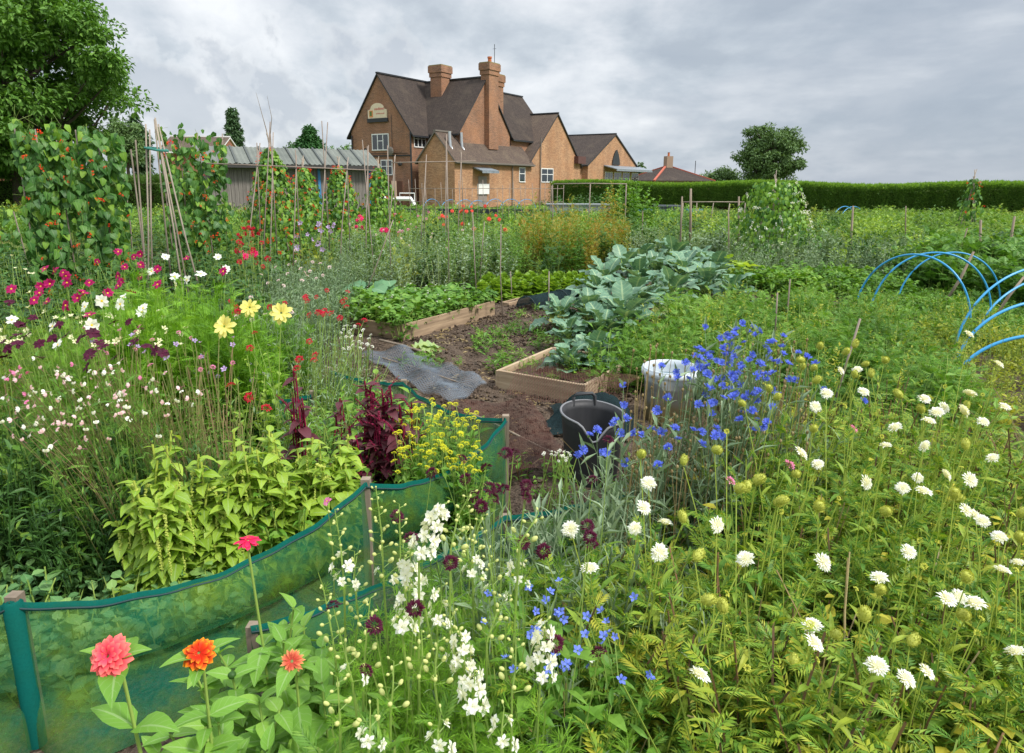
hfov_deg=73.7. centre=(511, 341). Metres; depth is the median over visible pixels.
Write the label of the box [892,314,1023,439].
yellow dotted weeds
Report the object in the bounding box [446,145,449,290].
garden cane
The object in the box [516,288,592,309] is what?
tunnel
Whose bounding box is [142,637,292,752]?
zinnia
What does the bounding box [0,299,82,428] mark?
chocolate cosmos
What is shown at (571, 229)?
asparagus ferns
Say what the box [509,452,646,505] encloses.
ground weeds
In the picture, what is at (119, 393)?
gaura
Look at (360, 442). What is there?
amaranth
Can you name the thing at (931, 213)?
bush
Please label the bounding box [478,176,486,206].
door
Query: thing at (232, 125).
poplar tree
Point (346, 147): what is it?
tree
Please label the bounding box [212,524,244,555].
amaranth
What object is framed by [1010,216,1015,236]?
wooden stake
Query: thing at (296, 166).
bean support
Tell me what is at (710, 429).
spent cornflowers
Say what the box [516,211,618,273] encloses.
tall green bushes
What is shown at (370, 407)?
amaranth
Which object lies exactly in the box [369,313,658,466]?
soil litter
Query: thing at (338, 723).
larkspur
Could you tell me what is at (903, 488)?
scabious
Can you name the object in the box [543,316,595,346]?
cabbage
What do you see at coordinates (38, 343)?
chocolate cosmos
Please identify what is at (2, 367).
ferny edge
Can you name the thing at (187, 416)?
pinks
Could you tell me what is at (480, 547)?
larkspur
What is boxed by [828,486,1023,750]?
scabious
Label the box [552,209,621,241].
bush
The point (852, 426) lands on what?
scabious
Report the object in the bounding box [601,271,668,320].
cabbage
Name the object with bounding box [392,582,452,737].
larkspur
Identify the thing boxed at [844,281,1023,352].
ground weeds
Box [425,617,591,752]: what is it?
blue flower
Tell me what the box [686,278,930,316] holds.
ground weeds
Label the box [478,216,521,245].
bush
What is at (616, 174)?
window
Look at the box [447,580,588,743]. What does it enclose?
blue flower
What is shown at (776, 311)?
garden cane
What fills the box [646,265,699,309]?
cabbage
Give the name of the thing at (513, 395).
soil clods
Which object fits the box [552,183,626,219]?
timber frame
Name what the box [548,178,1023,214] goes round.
conifer hedge
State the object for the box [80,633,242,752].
zinnia
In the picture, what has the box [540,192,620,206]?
shrub
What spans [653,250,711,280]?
cabbage
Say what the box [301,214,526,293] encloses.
pea bushes
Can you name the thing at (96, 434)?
gaura wands
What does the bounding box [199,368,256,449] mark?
ageratum
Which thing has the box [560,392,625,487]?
black tub
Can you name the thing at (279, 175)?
runner bean cone
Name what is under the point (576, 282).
lettuce
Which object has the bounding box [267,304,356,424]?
red scabious
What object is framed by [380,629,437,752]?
larkspur
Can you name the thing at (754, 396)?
cornflower
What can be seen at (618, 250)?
cabbage
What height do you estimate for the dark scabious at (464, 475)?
0.908 m
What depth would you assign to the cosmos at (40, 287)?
4.13 m
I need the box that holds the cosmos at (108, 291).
[70,278,143,385]
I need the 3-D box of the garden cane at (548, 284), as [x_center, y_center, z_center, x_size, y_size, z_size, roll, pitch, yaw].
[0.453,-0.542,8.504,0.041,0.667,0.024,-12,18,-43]
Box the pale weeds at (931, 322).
[635,278,1023,417]
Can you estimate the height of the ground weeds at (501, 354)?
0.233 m
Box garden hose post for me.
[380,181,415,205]
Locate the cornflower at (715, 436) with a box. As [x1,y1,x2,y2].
[653,375,779,573]
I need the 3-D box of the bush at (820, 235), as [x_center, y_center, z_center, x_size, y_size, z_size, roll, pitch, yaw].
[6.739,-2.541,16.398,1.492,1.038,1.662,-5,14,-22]
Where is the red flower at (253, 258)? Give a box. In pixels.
[234,239,274,334]
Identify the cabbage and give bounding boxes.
[529,293,581,330]
[536,341,594,373]
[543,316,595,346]
[549,287,609,321]
[560,301,636,346]
[560,330,618,368]
[565,269,620,303]
[570,255,628,295]
[590,280,667,346]
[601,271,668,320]
[602,244,638,277]
[616,256,664,303]
[628,243,658,255]
[635,249,677,283]
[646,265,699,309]
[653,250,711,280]
[655,235,691,265]
[674,261,727,298]
[679,245,720,277]
[696,251,745,285]
[704,272,760,301]
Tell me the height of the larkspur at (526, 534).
0.932 m
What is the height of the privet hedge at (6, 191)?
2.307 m
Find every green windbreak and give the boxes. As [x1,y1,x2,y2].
[0,367,508,752]
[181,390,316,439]
[245,473,693,696]
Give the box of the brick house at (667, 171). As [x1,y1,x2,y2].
[638,152,715,189]
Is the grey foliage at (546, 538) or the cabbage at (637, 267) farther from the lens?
the cabbage at (637, 267)
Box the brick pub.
[347,44,652,207]
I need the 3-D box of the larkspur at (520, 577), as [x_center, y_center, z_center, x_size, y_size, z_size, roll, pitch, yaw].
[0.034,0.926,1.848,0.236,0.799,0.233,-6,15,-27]
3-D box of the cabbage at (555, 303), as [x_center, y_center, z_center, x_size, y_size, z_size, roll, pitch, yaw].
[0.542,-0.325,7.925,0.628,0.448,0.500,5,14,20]
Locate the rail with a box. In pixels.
[682,201,745,217]
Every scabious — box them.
[226,318,366,470]
[227,299,248,377]
[227,310,311,398]
[243,284,318,390]
[259,267,337,378]
[261,261,339,364]
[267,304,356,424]
[269,249,329,345]
[281,294,341,416]
[301,290,379,428]
[302,288,371,397]
[326,599,426,751]
[388,509,460,746]
[393,454,514,651]
[398,467,478,652]
[438,446,539,669]
[498,449,780,751]
[515,518,623,747]
[551,435,640,632]
[567,547,878,752]
[622,428,889,677]
[626,482,935,752]
[666,392,910,644]
[671,563,985,752]
[681,356,857,557]
[727,387,981,609]
[727,459,794,590]
[757,339,925,543]
[757,537,1023,752]
[814,384,1023,592]
[826,437,1023,687]
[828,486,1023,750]
[840,425,857,560]
[845,330,1023,555]
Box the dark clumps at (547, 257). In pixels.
[0,200,1018,287]
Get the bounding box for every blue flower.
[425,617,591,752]
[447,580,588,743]
[463,645,649,752]
[493,577,639,742]
[543,592,674,752]
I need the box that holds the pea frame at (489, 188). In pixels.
[408,180,563,220]
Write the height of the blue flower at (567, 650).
0.704 m
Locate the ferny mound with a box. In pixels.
[71,258,319,450]
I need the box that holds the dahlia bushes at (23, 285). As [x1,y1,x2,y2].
[0,232,299,372]
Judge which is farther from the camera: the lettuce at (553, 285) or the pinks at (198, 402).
the lettuce at (553, 285)
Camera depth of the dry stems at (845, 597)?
2.19 m
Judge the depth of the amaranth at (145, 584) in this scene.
2.60 m
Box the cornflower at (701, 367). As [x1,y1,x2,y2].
[635,341,758,517]
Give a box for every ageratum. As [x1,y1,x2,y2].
[169,369,243,436]
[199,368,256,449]
[240,363,290,448]
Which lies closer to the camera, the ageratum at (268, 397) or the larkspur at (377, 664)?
the larkspur at (377, 664)
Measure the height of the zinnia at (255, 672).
0.827 m
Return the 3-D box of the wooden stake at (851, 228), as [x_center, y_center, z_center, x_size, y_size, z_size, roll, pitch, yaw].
[6.654,-1.982,13.398,0.125,1.329,0.059,0,13,0]
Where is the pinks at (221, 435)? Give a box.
[175,355,271,490]
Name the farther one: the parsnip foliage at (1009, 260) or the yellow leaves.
the parsnip foliage at (1009, 260)
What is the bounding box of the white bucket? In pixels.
[641,359,697,425]
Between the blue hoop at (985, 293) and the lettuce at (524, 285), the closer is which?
the blue hoop at (985, 293)
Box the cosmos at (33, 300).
[2,289,102,414]
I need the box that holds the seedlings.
[0,541,244,695]
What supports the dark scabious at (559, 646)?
on the ground at (518, 502)
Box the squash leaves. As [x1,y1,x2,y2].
[671,253,765,277]
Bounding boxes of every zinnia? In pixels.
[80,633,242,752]
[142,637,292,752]
[169,535,343,735]
[246,648,404,752]
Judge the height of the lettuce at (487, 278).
0.401 m
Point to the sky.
(878, 91)
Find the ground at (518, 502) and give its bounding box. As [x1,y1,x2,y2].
[0,182,1023,752]
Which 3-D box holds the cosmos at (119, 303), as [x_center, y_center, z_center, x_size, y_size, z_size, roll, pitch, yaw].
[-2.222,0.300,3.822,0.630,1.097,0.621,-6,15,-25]
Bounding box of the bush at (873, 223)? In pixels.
[853,206,923,242]
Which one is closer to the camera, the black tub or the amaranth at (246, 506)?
the amaranth at (246, 506)
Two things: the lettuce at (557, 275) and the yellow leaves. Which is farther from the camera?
the lettuce at (557, 275)
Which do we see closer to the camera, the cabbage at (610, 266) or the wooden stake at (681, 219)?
the cabbage at (610, 266)
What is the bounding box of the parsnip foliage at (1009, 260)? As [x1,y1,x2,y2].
[880,225,1023,306]
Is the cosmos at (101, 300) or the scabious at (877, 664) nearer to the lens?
the scabious at (877, 664)
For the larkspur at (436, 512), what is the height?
0.978 m
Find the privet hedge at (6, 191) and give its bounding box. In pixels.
[0,171,202,209]
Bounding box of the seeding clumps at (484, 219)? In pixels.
[9,201,1023,288]
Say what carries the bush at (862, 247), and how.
on the ground at (518, 502)
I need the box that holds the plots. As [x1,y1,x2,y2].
[0,202,713,247]
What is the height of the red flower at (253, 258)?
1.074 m
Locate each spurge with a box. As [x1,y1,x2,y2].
[375,409,452,526]
[392,398,454,483]
[424,402,487,502]
[435,431,500,548]
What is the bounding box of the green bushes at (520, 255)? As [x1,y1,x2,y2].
[429,216,544,290]
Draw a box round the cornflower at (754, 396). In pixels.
[679,358,782,525]
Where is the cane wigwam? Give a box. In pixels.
[144,118,200,306]
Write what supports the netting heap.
on the ground at (518, 502)
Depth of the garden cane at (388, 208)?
9.61 m
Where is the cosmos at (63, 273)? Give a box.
[40,263,141,362]
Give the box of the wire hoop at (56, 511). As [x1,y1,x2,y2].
[19,509,91,549]
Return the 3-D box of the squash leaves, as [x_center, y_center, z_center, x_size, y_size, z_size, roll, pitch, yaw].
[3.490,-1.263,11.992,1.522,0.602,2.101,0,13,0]
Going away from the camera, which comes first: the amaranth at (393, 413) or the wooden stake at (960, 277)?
the amaranth at (393, 413)
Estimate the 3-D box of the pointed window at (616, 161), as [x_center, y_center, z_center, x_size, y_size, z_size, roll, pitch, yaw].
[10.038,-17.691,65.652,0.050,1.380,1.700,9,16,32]
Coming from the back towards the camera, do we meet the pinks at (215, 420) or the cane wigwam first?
the cane wigwam
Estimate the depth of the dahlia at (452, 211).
15.36 m
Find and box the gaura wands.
[0,370,232,506]
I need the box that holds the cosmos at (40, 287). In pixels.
[0,277,108,388]
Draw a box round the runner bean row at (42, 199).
[8,106,140,312]
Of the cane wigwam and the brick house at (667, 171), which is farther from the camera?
the brick house at (667, 171)
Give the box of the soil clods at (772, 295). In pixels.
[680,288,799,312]
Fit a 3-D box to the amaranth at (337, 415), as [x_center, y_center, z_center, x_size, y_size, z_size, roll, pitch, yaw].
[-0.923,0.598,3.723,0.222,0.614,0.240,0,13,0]
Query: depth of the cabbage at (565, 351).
5.85 m
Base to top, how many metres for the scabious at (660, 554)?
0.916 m
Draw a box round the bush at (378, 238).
[350,219,399,280]
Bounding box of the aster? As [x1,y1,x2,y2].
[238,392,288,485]
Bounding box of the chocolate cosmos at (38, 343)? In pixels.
[0,332,111,493]
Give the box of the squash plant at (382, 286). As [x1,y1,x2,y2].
[331,279,395,295]
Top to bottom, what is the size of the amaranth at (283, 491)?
0.712 m
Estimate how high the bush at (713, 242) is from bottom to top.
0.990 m
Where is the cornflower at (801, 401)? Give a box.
[728,337,867,522]
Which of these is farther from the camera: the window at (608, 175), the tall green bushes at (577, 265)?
the window at (608, 175)
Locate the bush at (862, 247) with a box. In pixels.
[830,226,902,272]
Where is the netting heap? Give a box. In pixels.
[546,391,641,434]
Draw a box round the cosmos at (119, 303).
[52,298,166,437]
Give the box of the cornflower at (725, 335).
[692,317,801,451]
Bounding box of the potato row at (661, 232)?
[624,220,757,262]
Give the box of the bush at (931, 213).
[903,205,964,228]
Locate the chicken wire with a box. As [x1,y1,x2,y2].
[359,344,486,400]
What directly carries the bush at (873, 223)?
on the ground at (518, 502)
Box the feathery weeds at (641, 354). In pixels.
[568,280,1023,443]
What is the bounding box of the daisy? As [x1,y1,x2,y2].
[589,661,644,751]
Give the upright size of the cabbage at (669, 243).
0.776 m
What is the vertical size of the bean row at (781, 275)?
0.584 m
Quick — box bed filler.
[0,365,484,590]
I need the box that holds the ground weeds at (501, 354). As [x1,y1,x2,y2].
[398,303,564,370]
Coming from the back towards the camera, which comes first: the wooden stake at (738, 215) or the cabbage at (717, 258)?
the wooden stake at (738, 215)
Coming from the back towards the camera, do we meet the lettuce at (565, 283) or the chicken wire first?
the lettuce at (565, 283)
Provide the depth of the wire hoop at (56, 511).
2.81 m
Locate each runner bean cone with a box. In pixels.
[235,132,318,278]
[277,156,336,266]
[310,156,365,245]
[359,156,407,243]
[723,170,823,269]
[949,169,984,230]
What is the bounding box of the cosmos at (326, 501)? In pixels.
[318,497,397,595]
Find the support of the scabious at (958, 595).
on the ground at (518, 502)
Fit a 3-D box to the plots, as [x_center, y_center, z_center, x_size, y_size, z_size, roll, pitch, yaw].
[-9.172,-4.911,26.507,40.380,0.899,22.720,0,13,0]
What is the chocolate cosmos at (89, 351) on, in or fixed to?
on the ground at (518, 502)
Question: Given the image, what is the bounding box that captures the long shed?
[191,145,380,214]
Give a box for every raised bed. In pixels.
[328,293,494,340]
[495,347,630,401]
[502,297,519,306]
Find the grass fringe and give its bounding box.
[329,219,503,258]
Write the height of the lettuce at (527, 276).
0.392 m
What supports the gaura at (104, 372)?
on the ground at (518, 502)
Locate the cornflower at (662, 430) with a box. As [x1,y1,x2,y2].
[601,363,723,551]
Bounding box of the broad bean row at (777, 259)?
[721,227,929,284]
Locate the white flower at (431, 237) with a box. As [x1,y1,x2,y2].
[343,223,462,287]
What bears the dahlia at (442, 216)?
on the ground at (518, 502)
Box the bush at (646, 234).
[626,218,673,254]
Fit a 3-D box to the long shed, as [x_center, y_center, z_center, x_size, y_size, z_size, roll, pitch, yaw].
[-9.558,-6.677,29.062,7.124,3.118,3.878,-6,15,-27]
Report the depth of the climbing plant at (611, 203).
20.55 m
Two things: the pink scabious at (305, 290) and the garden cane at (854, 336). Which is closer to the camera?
the garden cane at (854, 336)
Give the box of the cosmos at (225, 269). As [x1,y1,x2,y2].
[169,264,260,348]
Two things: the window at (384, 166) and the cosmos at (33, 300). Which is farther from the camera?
the window at (384, 166)
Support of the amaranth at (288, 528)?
on the ground at (518, 502)
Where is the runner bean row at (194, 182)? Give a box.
[155,122,235,285]
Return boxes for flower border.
[194,217,468,277]
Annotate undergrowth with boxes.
[291,686,986,752]
[456,372,1023,752]
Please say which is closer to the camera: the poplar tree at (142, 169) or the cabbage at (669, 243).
the cabbage at (669, 243)
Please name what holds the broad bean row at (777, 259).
on the ground at (518, 502)
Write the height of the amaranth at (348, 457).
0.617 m
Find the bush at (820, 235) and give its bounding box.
[766,218,833,244]
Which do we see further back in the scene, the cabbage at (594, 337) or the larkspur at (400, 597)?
the cabbage at (594, 337)
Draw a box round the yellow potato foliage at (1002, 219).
[838,205,1023,250]
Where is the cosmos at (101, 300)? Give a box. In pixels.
[18,294,155,454]
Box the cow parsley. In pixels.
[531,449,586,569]
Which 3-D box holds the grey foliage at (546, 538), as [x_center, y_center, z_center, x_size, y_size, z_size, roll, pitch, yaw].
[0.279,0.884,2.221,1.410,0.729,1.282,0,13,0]
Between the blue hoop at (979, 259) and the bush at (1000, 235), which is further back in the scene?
the bush at (1000, 235)
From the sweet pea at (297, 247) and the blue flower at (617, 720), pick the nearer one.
the blue flower at (617, 720)
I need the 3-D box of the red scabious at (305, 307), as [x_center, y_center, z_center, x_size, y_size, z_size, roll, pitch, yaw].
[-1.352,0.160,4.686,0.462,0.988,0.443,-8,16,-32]
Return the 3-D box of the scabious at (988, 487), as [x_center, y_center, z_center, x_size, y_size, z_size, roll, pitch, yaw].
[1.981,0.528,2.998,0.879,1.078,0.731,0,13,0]
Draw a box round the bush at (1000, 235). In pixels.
[953,223,1023,265]
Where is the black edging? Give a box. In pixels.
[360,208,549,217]
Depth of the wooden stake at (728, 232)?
12.65 m
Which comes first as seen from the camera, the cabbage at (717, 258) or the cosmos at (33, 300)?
the cosmos at (33, 300)
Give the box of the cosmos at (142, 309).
[89,280,195,434]
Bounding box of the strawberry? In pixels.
[303,281,497,341]
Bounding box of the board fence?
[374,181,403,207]
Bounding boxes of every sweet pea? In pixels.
[293,220,337,290]
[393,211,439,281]
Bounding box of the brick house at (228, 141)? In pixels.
[156,135,235,183]
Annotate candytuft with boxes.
[318,325,398,387]
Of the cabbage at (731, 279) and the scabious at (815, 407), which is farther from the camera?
the cabbage at (731, 279)
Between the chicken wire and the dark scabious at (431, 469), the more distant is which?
the chicken wire
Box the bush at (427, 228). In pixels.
[411,217,469,253]
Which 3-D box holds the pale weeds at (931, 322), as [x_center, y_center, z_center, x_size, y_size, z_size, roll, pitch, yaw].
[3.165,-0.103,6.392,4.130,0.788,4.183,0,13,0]
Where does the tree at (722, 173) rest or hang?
on the ground at (518, 502)
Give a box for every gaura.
[0,365,156,533]
[0,389,189,577]
[2,345,166,470]
[56,362,196,477]
[86,368,245,481]
[113,386,264,500]
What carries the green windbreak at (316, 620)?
on the ground at (518, 502)
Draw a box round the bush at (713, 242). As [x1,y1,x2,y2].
[683,221,734,251]
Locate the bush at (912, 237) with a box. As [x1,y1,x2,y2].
[869,236,944,273]
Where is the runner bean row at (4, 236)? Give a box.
[0,199,29,276]
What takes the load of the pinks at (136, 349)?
on the ground at (518, 502)
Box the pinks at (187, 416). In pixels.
[133,330,238,467]
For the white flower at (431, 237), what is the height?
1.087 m
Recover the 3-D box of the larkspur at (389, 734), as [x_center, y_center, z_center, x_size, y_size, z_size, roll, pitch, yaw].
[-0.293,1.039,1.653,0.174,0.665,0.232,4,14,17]
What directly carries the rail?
on the ground at (518, 502)
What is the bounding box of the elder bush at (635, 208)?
[599,177,661,222]
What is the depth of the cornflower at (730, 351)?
3.16 m
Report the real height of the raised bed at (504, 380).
0.184 m
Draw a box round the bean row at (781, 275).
[733,258,927,300]
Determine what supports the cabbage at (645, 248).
on the ground at (518, 502)
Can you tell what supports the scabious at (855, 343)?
on the ground at (518, 502)
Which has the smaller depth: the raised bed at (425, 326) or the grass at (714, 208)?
the raised bed at (425, 326)
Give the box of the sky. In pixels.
[4,0,1023,183]
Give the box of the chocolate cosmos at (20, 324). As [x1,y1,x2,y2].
[0,314,143,437]
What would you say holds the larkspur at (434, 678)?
on the ground at (518, 502)
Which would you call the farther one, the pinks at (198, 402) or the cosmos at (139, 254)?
the cosmos at (139, 254)
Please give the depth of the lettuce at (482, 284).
9.93 m
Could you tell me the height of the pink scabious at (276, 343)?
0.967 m
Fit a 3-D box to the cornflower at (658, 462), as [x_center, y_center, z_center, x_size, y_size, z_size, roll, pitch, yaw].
[0.432,0.678,2.789,0.487,0.865,0.472,-5,14,-23]
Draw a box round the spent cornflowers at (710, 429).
[620,338,811,565]
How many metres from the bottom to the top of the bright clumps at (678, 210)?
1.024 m
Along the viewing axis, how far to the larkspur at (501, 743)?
1.46 m
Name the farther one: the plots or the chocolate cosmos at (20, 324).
the plots
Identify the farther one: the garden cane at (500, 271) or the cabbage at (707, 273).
the cabbage at (707, 273)
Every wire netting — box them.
[441,394,564,474]
[505,362,636,403]
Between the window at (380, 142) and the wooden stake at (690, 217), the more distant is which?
the window at (380, 142)
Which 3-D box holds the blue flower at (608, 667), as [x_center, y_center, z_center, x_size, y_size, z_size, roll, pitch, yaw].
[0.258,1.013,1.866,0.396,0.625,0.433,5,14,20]
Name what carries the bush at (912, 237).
on the ground at (518, 502)
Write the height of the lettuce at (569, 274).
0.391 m
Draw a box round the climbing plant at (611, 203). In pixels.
[598,181,619,231]
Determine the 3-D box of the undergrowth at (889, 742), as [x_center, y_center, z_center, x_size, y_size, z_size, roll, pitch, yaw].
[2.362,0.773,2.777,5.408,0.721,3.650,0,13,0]
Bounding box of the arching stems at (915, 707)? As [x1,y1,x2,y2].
[622,360,1023,752]
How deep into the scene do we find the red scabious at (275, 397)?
3.52 m
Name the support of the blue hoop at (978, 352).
on the ground at (518, 502)
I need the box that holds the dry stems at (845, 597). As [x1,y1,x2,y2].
[480,388,1023,752]
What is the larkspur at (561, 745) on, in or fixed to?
on the ground at (518, 502)
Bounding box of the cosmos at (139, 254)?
[55,248,221,330]
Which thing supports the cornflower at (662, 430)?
on the ground at (518, 502)
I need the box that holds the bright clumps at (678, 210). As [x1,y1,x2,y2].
[0,202,1022,288]
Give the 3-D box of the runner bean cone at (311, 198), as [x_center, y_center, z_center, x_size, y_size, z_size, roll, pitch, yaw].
[-4.037,-2.463,13.366,1.466,2.272,1.425,0,13,0]
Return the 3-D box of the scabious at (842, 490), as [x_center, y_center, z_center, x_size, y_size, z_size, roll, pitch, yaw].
[1.264,0.661,2.595,0.900,0.993,0.804,0,13,0]
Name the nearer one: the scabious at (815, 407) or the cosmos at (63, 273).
the scabious at (815, 407)
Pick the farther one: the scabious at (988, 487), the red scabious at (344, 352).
the red scabious at (344, 352)
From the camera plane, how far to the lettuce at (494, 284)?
9.99 m
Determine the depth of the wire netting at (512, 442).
4.65 m
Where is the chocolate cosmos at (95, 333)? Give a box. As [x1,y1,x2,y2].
[59,327,199,485]
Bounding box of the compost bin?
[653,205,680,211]
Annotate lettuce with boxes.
[475,279,493,299]
[476,274,491,286]
[487,272,495,280]
[488,277,510,301]
[494,276,505,298]
[499,272,508,280]
[499,278,523,301]
[511,270,523,278]
[511,276,519,285]
[517,279,533,295]
[520,272,533,283]
[525,275,549,295]
[529,270,537,276]
[539,268,550,278]
[545,276,563,290]
[550,271,562,283]
[560,277,573,288]
[562,271,574,281]
[571,274,586,285]
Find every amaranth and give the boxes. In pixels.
[103,460,200,589]
[106,566,188,596]
[114,430,223,586]
[166,454,243,579]
[181,503,221,579]
[188,538,247,603]
[199,426,278,558]
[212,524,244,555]
[223,449,277,556]
[256,425,319,558]
[262,500,322,534]
[276,370,322,482]
[287,437,354,529]
[292,479,335,563]
[308,434,365,523]
[323,398,351,462]
[330,416,390,485]
[350,376,398,483]
[354,386,411,483]
[375,391,426,483]
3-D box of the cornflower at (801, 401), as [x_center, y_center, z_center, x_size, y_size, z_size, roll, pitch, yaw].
[1.247,0.513,3.134,0.539,1.036,0.605,0,13,0]
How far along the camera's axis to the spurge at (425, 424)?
3.47 m
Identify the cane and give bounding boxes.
[130,149,146,278]
[135,140,146,281]
[256,94,276,251]
[263,122,270,259]
[362,140,375,280]
[367,220,392,287]
[371,354,472,387]
[379,339,425,352]
[387,145,391,279]
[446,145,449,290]
[453,404,551,452]
[472,212,476,292]
[480,222,484,278]
[500,224,502,318]
[547,271,549,320]
[774,292,777,346]
[787,279,790,317]
[829,318,860,420]
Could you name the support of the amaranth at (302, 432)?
on the ground at (518, 502)
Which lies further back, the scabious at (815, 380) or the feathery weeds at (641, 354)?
the feathery weeds at (641, 354)
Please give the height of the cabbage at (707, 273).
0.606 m
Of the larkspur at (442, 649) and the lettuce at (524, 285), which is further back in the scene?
the lettuce at (524, 285)
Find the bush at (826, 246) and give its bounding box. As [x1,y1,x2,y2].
[777,228,841,268]
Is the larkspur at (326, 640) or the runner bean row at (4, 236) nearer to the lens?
the larkspur at (326, 640)
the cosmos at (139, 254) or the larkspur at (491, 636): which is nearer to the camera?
the larkspur at (491, 636)
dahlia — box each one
[214,299,310,464]
[233,221,263,278]
[238,250,258,277]
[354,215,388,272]
[440,204,506,235]
[450,206,473,233]
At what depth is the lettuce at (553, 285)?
10.27 m
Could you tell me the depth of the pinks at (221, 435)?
3.00 m
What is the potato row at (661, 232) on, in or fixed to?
on the ground at (518, 502)
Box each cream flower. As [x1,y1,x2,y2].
[0,289,118,417]
[1,334,182,433]
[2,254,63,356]
[106,309,200,445]
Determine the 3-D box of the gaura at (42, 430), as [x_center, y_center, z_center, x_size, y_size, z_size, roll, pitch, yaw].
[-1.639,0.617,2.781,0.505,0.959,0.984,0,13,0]
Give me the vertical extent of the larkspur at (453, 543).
0.964 m
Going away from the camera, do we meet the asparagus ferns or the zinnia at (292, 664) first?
the zinnia at (292, 664)
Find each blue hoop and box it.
[857,254,970,317]
[872,252,991,315]
[897,252,1000,306]
[955,335,1023,378]
[956,269,1023,341]
[957,302,1023,357]
[975,283,1023,336]
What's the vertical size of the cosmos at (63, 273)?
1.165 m
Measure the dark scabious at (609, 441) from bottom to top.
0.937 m
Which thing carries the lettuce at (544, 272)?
on the ground at (518, 502)
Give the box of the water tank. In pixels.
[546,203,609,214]
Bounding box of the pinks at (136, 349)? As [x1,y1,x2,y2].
[76,324,183,449]
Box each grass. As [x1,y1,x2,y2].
[0,205,1021,248]
[0,396,292,601]
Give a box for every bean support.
[206,121,376,287]
[388,134,474,245]
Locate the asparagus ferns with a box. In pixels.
[516,193,635,272]
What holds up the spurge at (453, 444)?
on the ground at (518, 502)
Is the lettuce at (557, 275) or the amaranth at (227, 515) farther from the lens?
the lettuce at (557, 275)
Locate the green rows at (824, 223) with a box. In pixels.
[638,208,886,251]
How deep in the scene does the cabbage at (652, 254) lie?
11.28 m
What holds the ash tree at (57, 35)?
on the ground at (518, 502)
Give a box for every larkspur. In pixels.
[274,508,679,752]
[313,550,372,722]
[316,584,360,721]
[323,672,360,752]
[331,638,373,752]
[341,593,392,749]
[351,700,386,752]
[359,486,421,729]
[374,656,414,751]
[377,610,466,750]
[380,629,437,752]
[385,500,450,750]
[391,500,458,736]
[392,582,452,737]
[396,554,477,741]
[402,600,467,752]
[415,489,481,735]
[422,637,467,752]
[425,704,456,752]
[444,594,525,750]
[444,626,486,752]
[457,666,490,752]
[458,524,501,675]
[458,545,509,698]
[459,513,503,664]
[473,507,543,741]
[482,700,521,752]
[491,549,546,740]
[491,637,533,752]
[515,616,557,752]
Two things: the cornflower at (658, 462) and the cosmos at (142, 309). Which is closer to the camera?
the cornflower at (658, 462)
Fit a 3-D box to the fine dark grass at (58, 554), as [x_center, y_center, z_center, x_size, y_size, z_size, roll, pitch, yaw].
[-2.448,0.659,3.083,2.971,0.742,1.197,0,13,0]
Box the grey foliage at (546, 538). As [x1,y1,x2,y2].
[393,457,764,752]
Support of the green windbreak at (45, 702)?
on the ground at (518, 502)
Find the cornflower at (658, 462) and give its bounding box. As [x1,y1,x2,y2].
[554,401,680,584]
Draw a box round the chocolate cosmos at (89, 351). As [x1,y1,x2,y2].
[29,348,177,564]
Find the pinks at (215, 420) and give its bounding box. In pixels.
[173,336,269,464]
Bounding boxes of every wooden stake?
[679,196,682,241]
[689,189,691,248]
[728,214,728,262]
[737,196,739,241]
[849,206,853,262]
[941,251,974,305]
[979,220,981,240]
[997,276,1023,311]
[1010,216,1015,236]
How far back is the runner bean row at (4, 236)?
9.42 m
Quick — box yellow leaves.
[677,448,1023,752]
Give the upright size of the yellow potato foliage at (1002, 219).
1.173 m
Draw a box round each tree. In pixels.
[0,0,159,207]
[0,86,12,167]
[105,116,144,174]
[125,114,156,183]
[223,107,245,146]
[283,141,295,147]
[291,124,328,148]
[330,143,351,149]
[637,162,646,173]
[699,165,743,181]
[729,121,810,180]
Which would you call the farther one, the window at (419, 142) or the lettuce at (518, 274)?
the window at (419, 142)
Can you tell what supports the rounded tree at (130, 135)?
on the ground at (518, 502)
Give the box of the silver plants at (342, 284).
[239,240,366,363]
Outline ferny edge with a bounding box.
[0,311,140,443]
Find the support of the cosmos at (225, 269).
on the ground at (518, 502)
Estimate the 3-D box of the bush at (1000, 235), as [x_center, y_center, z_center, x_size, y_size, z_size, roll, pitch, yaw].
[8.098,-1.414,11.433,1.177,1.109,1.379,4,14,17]
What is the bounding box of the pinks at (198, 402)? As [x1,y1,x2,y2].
[100,336,243,482]
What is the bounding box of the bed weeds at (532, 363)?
[509,352,632,392]
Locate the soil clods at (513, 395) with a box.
[319,302,676,506]
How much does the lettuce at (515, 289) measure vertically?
0.363 m
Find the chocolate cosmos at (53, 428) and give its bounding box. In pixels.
[0,355,134,546]
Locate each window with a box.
[371,133,388,150]
[381,160,392,174]
[414,137,425,147]
[519,167,525,181]
[541,168,552,182]
[605,172,612,179]
[612,150,619,164]
[614,172,621,179]
[622,172,629,180]
[631,173,637,180]
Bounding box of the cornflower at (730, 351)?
[691,320,786,490]
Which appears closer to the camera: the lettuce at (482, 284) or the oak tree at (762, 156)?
the lettuce at (482, 284)

